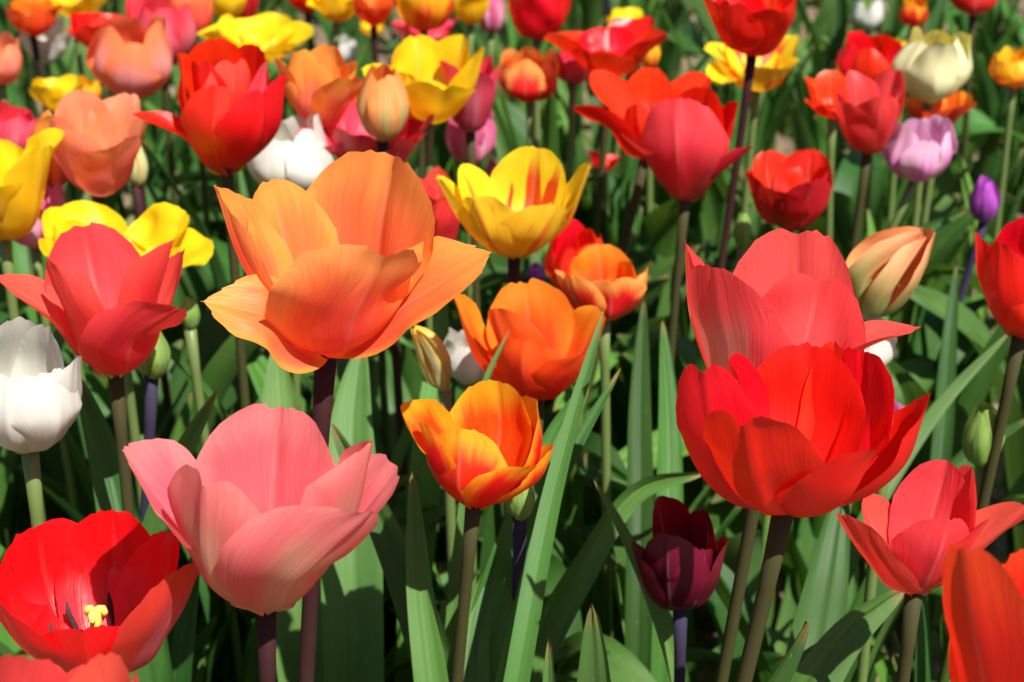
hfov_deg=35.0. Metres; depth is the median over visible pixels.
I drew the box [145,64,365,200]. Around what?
tulip plant
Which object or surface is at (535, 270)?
tulip bud
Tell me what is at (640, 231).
tulip plant
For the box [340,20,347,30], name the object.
tulip plant
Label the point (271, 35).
tulip
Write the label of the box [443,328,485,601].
tulip
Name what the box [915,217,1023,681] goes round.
tulip
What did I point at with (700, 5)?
tulip plant
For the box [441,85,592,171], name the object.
tulip plant
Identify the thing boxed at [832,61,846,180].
tulip plant
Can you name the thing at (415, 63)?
tulip
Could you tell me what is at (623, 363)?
tulip plant
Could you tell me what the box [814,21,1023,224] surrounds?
tulip plant
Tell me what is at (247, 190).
tulip plant
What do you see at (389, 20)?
tulip plant
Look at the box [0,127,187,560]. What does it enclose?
tulip
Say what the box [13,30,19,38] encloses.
tulip plant
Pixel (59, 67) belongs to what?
tulip plant
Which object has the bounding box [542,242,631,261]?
tulip plant
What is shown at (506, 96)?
tulip plant
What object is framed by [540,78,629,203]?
tulip plant
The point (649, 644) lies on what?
tulip plant
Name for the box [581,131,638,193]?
tulip plant
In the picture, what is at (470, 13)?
tulip
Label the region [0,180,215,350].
tulip plant
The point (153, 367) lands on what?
tulip bud
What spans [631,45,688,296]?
tulip
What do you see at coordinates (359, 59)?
tulip plant
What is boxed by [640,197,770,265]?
tulip plant
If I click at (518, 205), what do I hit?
tulip
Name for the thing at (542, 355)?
tulip
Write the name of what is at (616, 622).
tulip plant
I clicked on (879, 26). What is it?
tulip plant
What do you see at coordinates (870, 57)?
tulip
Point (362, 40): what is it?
tulip plant
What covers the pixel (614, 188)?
tulip plant
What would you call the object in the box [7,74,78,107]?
tulip plant
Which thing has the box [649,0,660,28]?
tulip plant
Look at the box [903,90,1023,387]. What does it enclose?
tulip
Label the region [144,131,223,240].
tulip plant
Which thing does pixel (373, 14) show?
tulip
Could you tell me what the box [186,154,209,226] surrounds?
tulip plant
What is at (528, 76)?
tulip
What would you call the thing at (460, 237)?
tulip plant
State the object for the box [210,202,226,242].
tulip plant
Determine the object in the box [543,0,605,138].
tulip plant
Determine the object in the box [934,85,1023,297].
tulip plant
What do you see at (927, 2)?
tulip plant
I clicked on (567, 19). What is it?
tulip plant
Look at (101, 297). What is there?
tulip
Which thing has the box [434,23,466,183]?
tulip plant
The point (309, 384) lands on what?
tulip plant
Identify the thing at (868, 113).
tulip
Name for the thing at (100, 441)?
tulip plant
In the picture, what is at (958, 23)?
tulip plant
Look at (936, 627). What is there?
tulip plant
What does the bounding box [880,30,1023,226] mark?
tulip plant
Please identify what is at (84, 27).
tulip
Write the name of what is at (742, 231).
tulip bud
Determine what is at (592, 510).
tulip plant
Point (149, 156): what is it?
tulip plant
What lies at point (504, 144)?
tulip plant
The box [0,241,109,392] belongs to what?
tulip plant
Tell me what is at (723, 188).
tulip plant
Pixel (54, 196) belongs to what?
tulip
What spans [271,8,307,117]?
tulip plant
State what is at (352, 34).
tulip plant
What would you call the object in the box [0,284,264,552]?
tulip plant
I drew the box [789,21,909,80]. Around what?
tulip plant
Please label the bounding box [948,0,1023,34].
tulip plant
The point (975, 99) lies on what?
tulip plant
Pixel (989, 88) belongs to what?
tulip plant
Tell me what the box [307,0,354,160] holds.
tulip
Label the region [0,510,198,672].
tulip
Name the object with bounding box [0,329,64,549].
tulip plant
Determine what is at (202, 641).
tulip plant
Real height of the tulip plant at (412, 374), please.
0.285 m
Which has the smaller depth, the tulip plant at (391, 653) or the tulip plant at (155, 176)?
the tulip plant at (391, 653)
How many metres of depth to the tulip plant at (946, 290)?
1.45 m
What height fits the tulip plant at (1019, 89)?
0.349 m
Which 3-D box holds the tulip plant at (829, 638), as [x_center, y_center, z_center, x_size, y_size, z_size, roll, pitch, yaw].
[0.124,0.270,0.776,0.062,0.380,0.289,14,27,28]
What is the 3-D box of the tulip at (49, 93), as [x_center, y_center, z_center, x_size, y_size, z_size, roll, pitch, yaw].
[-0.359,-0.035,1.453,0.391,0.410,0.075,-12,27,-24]
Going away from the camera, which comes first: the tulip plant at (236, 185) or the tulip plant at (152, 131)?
the tulip plant at (236, 185)
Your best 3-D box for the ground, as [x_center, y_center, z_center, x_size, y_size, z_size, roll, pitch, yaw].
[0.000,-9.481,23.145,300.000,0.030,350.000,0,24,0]
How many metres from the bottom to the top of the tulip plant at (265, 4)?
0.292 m
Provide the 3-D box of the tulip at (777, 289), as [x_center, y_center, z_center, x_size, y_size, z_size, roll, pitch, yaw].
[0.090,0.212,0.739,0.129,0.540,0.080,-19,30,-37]
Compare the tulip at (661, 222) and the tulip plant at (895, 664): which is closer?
the tulip plant at (895, 664)
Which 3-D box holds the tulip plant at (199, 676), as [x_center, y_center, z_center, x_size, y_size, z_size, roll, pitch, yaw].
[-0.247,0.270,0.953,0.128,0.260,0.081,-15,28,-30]
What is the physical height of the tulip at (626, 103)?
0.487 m
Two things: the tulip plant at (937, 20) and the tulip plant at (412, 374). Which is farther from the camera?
the tulip plant at (937, 20)
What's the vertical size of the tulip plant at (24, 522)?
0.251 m
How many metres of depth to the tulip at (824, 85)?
1.26 m
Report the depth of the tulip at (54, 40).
1.58 m
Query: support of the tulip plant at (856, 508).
on the ground
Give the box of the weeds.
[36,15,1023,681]
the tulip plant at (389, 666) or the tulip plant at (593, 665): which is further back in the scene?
the tulip plant at (389, 666)
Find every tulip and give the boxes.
[0,32,21,101]
[0,101,112,521]
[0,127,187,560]
[0,222,199,681]
[0,316,81,528]
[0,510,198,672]
[0,652,138,681]
[5,0,61,112]
[13,182,78,521]
[19,90,192,653]
[20,16,208,210]
[29,74,214,343]
[30,109,86,384]
[38,200,442,681]
[42,0,105,76]
[66,12,124,217]
[78,75,196,388]
[86,14,172,211]
[122,404,399,681]
[125,0,195,374]
[128,37,445,681]
[161,0,213,340]
[196,12,313,283]
[201,149,491,681]
[214,0,245,17]
[219,111,548,559]
[237,0,258,190]
[247,114,333,410]
[267,34,357,113]
[274,43,442,590]
[288,0,316,51]
[296,98,729,650]
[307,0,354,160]
[333,166,459,589]
[353,0,425,326]
[360,21,383,63]
[361,34,584,570]
[387,218,602,602]
[391,0,458,324]
[391,16,459,327]
[400,379,553,681]
[436,146,655,681]
[439,56,626,488]
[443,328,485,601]
[451,0,505,234]
[453,0,489,405]
[454,278,605,637]
[455,46,639,402]
[478,50,668,339]
[487,244,742,637]
[490,67,710,420]
[508,0,570,258]
[526,16,700,539]
[562,7,643,225]
[568,318,904,681]
[587,150,636,245]
[610,0,796,611]
[617,149,832,645]
[621,87,752,512]
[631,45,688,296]
[631,495,728,681]
[632,35,799,340]
[676,340,929,681]
[685,228,921,681]
[693,114,957,634]
[709,38,960,257]
[709,175,1000,589]
[711,26,986,364]
[715,399,904,681]
[783,67,970,595]
[804,70,847,238]
[819,0,975,169]
[836,30,903,239]
[836,459,1023,681]
[900,0,926,31]
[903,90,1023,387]
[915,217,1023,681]
[942,543,1023,681]
[946,0,1023,296]
[955,46,1023,405]
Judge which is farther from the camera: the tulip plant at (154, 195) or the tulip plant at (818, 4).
the tulip plant at (818, 4)
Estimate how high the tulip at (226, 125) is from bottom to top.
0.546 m
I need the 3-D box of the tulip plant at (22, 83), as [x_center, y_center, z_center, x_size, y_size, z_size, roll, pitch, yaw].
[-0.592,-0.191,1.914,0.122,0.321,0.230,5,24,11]
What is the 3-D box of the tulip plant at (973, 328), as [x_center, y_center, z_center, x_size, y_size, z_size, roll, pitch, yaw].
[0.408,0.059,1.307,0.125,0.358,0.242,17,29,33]
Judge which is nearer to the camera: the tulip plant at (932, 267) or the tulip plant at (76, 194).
the tulip plant at (932, 267)
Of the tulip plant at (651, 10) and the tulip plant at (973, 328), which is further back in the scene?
the tulip plant at (651, 10)
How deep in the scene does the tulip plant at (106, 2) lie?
2.80 m
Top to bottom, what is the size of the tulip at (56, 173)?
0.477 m
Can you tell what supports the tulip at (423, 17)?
on the ground
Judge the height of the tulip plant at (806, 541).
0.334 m
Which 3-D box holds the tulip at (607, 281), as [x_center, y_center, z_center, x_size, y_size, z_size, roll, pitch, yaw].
[0.056,0.146,1.026,0.187,0.428,0.061,8,25,17]
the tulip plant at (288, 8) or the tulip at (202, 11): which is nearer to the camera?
the tulip at (202, 11)
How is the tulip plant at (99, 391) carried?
on the ground
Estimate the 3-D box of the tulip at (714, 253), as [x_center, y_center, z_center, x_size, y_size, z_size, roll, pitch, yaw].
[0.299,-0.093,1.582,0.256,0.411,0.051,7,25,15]
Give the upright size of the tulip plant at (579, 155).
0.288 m
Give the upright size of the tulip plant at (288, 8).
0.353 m
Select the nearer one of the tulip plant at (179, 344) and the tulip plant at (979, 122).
the tulip plant at (179, 344)
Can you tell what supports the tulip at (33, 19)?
on the ground
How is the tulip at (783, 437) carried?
on the ground
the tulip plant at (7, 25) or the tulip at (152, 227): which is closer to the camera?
the tulip at (152, 227)
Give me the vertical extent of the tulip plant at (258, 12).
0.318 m
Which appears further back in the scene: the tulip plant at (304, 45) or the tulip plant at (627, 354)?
the tulip plant at (304, 45)
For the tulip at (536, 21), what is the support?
on the ground
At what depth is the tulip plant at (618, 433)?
1.30 m
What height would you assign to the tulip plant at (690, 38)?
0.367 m
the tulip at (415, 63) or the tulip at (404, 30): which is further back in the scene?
the tulip at (404, 30)
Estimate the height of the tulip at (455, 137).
0.435 m
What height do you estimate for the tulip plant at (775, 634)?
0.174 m
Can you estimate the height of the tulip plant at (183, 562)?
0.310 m
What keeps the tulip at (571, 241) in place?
on the ground
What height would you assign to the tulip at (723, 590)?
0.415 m
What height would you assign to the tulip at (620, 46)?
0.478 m
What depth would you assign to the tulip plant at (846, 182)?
1.57 m
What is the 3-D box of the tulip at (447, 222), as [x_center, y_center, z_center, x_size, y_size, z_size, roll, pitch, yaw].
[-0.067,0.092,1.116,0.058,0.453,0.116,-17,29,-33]
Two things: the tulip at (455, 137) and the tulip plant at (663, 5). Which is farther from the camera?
the tulip plant at (663, 5)
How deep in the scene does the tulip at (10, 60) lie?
1.34 m
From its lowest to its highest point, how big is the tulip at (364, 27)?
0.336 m
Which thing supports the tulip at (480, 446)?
on the ground
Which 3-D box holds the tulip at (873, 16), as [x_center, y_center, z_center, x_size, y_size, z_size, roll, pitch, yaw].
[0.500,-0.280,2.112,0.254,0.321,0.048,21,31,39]
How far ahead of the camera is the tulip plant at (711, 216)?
1.64 m
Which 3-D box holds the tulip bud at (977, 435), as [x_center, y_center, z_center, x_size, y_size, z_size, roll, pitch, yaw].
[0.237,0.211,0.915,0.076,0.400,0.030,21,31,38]
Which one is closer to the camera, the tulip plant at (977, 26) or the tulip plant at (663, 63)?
the tulip plant at (663, 63)
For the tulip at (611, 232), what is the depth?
1.62 m
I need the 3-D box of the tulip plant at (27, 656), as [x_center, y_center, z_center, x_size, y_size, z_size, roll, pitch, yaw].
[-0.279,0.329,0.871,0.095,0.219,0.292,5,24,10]
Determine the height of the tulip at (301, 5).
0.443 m
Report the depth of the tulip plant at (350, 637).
0.91 m
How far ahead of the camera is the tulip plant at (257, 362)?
1.07 m
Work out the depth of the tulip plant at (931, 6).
2.97 m
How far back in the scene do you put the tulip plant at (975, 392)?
1.21 m
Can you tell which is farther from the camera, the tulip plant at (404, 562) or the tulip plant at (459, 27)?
the tulip plant at (459, 27)
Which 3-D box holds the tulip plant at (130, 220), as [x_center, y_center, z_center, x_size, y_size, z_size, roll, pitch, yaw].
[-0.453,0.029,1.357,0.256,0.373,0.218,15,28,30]
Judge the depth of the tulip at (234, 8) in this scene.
1.53 m
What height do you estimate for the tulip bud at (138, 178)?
0.440 m
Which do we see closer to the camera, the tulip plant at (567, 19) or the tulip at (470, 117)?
the tulip at (470, 117)
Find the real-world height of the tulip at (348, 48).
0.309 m
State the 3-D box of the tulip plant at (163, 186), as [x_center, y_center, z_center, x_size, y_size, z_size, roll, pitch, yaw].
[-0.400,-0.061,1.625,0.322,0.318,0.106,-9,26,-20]
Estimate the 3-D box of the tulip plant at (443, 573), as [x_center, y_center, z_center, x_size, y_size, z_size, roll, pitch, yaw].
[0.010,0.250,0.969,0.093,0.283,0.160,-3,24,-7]
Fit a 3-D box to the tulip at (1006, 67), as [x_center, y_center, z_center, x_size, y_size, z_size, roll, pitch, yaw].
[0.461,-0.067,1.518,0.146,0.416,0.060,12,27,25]
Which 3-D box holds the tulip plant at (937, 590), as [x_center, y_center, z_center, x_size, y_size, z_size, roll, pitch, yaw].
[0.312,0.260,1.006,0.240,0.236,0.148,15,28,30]
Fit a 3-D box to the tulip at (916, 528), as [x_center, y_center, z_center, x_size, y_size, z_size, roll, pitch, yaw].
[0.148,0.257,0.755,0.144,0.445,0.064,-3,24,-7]
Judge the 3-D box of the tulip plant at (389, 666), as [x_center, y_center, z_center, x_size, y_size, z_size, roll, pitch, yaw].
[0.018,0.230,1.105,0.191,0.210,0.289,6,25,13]
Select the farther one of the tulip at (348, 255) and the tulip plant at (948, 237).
the tulip plant at (948, 237)
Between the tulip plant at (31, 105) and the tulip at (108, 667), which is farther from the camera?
the tulip plant at (31, 105)
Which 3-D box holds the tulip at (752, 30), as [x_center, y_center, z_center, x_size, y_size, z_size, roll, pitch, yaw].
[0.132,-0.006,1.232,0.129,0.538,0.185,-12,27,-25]
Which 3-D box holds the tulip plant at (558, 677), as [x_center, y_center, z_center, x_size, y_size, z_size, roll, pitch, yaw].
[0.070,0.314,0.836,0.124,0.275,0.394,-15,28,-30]
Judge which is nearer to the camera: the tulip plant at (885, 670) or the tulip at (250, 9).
the tulip plant at (885, 670)
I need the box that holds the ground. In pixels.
[35,0,1023,681]
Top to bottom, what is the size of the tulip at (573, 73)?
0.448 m
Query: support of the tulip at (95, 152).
on the ground
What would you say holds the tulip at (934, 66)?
on the ground
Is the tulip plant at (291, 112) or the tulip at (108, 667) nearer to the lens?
the tulip at (108, 667)
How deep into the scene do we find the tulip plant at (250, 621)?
1.05 m
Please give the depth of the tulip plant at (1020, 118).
2.09 m
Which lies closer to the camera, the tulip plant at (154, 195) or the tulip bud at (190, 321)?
the tulip bud at (190, 321)
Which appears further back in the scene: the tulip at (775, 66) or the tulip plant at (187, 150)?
the tulip plant at (187, 150)
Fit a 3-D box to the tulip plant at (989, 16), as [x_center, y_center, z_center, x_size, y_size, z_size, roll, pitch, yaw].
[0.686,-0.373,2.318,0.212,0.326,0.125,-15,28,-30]
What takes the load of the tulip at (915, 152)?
on the ground
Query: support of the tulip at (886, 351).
on the ground
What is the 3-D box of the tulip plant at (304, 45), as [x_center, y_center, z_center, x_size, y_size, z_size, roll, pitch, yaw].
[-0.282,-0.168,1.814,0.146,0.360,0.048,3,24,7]
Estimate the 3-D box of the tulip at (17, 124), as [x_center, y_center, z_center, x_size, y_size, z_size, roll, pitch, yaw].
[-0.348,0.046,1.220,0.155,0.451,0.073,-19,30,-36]
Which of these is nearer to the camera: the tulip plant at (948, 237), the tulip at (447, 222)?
the tulip at (447, 222)
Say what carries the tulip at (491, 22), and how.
on the ground
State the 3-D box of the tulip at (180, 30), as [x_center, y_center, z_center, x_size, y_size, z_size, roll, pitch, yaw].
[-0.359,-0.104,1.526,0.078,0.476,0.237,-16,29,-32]
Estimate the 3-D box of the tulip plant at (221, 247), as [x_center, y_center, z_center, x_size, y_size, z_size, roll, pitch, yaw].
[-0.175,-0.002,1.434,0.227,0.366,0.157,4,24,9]
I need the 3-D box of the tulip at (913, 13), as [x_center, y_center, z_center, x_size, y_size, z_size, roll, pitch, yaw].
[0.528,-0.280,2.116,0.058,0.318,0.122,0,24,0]
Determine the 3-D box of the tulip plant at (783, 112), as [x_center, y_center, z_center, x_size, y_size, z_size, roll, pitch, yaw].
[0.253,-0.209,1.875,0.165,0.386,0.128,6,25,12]
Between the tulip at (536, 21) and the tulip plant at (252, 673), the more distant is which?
the tulip at (536, 21)
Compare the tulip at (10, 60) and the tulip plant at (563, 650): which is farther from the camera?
the tulip at (10, 60)
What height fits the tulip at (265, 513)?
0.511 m
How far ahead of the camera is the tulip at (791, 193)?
1.09 m
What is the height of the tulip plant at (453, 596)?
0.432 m
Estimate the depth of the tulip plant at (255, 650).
0.97 m
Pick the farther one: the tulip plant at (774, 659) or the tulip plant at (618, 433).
the tulip plant at (618, 433)
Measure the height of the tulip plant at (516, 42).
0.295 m
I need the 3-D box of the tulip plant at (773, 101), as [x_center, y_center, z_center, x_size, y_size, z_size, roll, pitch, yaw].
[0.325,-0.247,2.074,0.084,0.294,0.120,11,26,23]
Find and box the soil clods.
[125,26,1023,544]
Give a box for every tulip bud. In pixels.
[129,146,174,438]
[136,331,170,521]
[180,294,256,681]
[356,64,412,681]
[411,325,455,587]
[460,246,544,301]
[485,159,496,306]
[505,487,534,600]
[733,212,751,263]
[846,226,934,321]
[892,402,1004,681]
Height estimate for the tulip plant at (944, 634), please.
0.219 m
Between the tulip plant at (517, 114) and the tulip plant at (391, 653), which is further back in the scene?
the tulip plant at (517, 114)
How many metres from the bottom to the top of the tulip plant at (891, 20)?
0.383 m
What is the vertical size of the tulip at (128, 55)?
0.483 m
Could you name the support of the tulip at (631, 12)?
on the ground
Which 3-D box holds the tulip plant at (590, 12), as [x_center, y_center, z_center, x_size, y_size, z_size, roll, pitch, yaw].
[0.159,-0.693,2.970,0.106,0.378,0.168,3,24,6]
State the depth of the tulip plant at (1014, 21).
2.30 m
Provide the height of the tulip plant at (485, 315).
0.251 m
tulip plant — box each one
[0,0,36,108]
[0,171,259,258]
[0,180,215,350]
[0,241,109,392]
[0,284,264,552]
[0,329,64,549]
[0,545,215,659]
[6,45,74,118]
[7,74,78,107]
[9,58,33,106]
[11,240,56,333]
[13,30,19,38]
[17,653,35,659]
[18,507,67,533]
[50,14,123,197]
[50,215,135,344]
[61,139,255,371]
[64,348,269,437]
[69,180,82,200]
[80,380,216,681]
[86,340,183,384]
[94,0,108,12]
[100,0,144,15]
[108,0,116,14]
[115,85,200,213]
[122,146,189,215]
[140,89,161,154]
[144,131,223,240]
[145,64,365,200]
[150,38,209,170]
[166,317,487,583]
[167,188,170,200]
[167,630,258,681]
[178,358,301,681]
[186,61,418,223]
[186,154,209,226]
[192,610,254,681]
[193,663,203,681]
[194,237,313,406]
[196,40,307,120]
[203,15,216,41]
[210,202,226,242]
[214,0,274,22]
[224,173,240,240]
[238,593,390,681]
[250,640,276,681]
[256,10,289,119]
[259,0,278,13]
[262,304,448,681]
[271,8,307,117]
[281,0,296,20]
[301,24,355,49]
[303,374,390,460]
[309,324,475,562]
[314,10,379,79]
[331,45,365,156]
[331,424,495,681]
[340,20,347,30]
[383,568,734,662]
[384,6,395,28]
[384,9,487,58]
[384,538,482,677]
[384,646,395,681]
[409,274,651,403]
[417,286,487,506]
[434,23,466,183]
[438,562,564,672]
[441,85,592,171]
[445,329,509,652]
[453,315,680,553]
[456,92,587,310]
[457,230,464,242]
[461,265,706,451]
[462,267,488,318]
[470,311,620,681]
[474,0,562,95]
[480,182,684,319]
[494,19,580,129]
[495,37,750,257]
[530,301,700,681]
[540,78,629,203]
[542,174,937,287]
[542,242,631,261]
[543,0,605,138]
[543,604,610,681]
[553,225,717,411]
[553,531,621,641]
[553,645,571,664]
[554,672,563,681]
[556,83,595,200]
[565,0,578,31]
[578,0,601,31]
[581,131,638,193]
[584,64,775,264]
[584,450,712,681]
[591,84,735,275]
[610,0,710,176]
[613,560,784,681]
[618,430,825,599]
[621,347,659,389]
[628,0,660,27]
[637,0,706,76]
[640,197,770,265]
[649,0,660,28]
[658,0,679,31]
[658,5,814,209]
[661,0,693,82]
[674,6,687,30]
[688,0,871,156]
[692,0,812,107]
[694,6,735,107]
[712,565,886,681]
[730,33,810,230]
[736,149,1018,254]
[739,169,975,361]
[767,504,903,681]
[773,209,967,654]
[777,0,853,137]
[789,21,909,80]
[794,0,976,205]
[812,0,825,8]
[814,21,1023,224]
[822,26,910,44]
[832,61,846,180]
[843,264,1023,681]
[848,131,1002,242]
[851,307,925,583]
[853,0,905,38]
[871,636,896,681]
[877,0,930,34]
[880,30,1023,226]
[887,296,1023,657]
[889,279,987,362]
[892,653,937,681]
[910,285,1023,560]
[918,0,928,30]
[921,0,937,32]
[923,261,1023,365]
[924,16,1023,101]
[930,586,950,681]
[931,621,947,636]
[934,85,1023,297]
[937,0,1022,157]
[938,0,1023,170]
[941,614,949,678]
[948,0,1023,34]
[951,23,988,185]
[972,0,1023,244]
[976,7,994,37]
[977,52,1023,169]
[1005,0,1023,46]
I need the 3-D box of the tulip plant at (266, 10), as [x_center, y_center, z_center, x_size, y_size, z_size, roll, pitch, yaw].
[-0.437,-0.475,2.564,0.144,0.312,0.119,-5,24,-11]
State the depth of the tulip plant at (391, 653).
1.05 m
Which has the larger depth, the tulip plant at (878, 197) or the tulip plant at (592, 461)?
the tulip plant at (878, 197)
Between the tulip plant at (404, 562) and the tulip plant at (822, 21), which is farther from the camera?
the tulip plant at (822, 21)
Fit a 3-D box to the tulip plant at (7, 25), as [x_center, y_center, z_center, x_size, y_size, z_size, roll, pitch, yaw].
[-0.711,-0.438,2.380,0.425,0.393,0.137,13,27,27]
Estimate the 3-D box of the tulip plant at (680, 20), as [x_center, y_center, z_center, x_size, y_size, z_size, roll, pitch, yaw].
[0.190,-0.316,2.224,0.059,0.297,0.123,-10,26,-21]
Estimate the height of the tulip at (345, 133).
0.471 m
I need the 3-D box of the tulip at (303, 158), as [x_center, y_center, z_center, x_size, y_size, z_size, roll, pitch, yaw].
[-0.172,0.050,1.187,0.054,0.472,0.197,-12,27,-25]
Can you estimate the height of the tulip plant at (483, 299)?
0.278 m
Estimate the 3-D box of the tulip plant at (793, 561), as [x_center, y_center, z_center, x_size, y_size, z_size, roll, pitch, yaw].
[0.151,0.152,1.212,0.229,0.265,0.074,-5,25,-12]
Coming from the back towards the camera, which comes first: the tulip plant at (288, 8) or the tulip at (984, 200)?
the tulip plant at (288, 8)
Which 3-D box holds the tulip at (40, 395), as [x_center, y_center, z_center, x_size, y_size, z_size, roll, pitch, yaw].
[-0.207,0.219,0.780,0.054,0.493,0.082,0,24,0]
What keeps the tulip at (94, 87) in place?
on the ground
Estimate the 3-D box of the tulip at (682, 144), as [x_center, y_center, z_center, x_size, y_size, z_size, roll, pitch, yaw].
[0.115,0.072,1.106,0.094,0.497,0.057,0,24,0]
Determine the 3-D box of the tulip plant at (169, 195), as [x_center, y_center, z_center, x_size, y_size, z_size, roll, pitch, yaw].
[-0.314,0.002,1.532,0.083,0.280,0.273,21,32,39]
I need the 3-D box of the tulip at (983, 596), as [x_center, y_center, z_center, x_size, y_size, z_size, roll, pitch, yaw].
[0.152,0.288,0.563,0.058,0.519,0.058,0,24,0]
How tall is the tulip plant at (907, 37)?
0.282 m
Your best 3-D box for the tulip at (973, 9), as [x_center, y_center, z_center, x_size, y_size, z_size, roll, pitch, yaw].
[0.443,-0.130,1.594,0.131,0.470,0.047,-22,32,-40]
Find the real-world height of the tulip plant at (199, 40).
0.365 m
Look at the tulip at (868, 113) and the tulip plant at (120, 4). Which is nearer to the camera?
the tulip at (868, 113)
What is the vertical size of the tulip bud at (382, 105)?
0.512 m
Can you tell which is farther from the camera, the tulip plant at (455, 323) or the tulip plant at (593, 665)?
the tulip plant at (455, 323)
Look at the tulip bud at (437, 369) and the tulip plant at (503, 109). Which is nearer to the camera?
the tulip bud at (437, 369)
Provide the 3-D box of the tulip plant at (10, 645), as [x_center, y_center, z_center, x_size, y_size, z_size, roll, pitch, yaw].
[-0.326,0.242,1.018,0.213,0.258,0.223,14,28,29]
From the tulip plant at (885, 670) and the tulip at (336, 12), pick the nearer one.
the tulip plant at (885, 670)
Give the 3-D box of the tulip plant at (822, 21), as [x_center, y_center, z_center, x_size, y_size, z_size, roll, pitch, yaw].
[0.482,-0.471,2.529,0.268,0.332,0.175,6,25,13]
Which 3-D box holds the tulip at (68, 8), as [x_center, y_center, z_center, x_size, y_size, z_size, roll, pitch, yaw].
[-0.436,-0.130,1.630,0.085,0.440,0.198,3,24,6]
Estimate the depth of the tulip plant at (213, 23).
2.91 m
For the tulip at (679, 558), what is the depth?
0.76 m
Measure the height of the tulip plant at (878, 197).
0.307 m
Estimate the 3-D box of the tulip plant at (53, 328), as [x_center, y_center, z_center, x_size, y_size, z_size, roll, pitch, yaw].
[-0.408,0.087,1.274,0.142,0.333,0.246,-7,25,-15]
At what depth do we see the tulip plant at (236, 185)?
1.56 m
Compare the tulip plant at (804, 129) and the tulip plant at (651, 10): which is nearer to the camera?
the tulip plant at (804, 129)
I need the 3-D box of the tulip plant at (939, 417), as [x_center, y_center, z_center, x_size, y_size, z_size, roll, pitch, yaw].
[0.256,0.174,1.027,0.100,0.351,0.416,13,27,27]
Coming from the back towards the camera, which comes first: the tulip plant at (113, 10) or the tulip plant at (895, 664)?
the tulip plant at (113, 10)
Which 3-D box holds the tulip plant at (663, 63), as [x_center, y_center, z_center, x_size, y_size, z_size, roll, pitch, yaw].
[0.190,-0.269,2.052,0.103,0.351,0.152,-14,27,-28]
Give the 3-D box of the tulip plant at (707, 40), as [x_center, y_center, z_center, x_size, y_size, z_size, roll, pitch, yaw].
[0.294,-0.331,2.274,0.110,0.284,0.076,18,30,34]
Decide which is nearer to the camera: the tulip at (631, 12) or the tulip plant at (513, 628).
the tulip plant at (513, 628)
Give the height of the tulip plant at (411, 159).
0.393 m
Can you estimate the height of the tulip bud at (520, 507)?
0.404 m
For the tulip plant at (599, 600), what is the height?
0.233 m
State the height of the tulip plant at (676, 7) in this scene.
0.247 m
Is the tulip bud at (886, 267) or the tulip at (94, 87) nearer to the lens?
the tulip bud at (886, 267)
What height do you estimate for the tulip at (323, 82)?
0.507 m

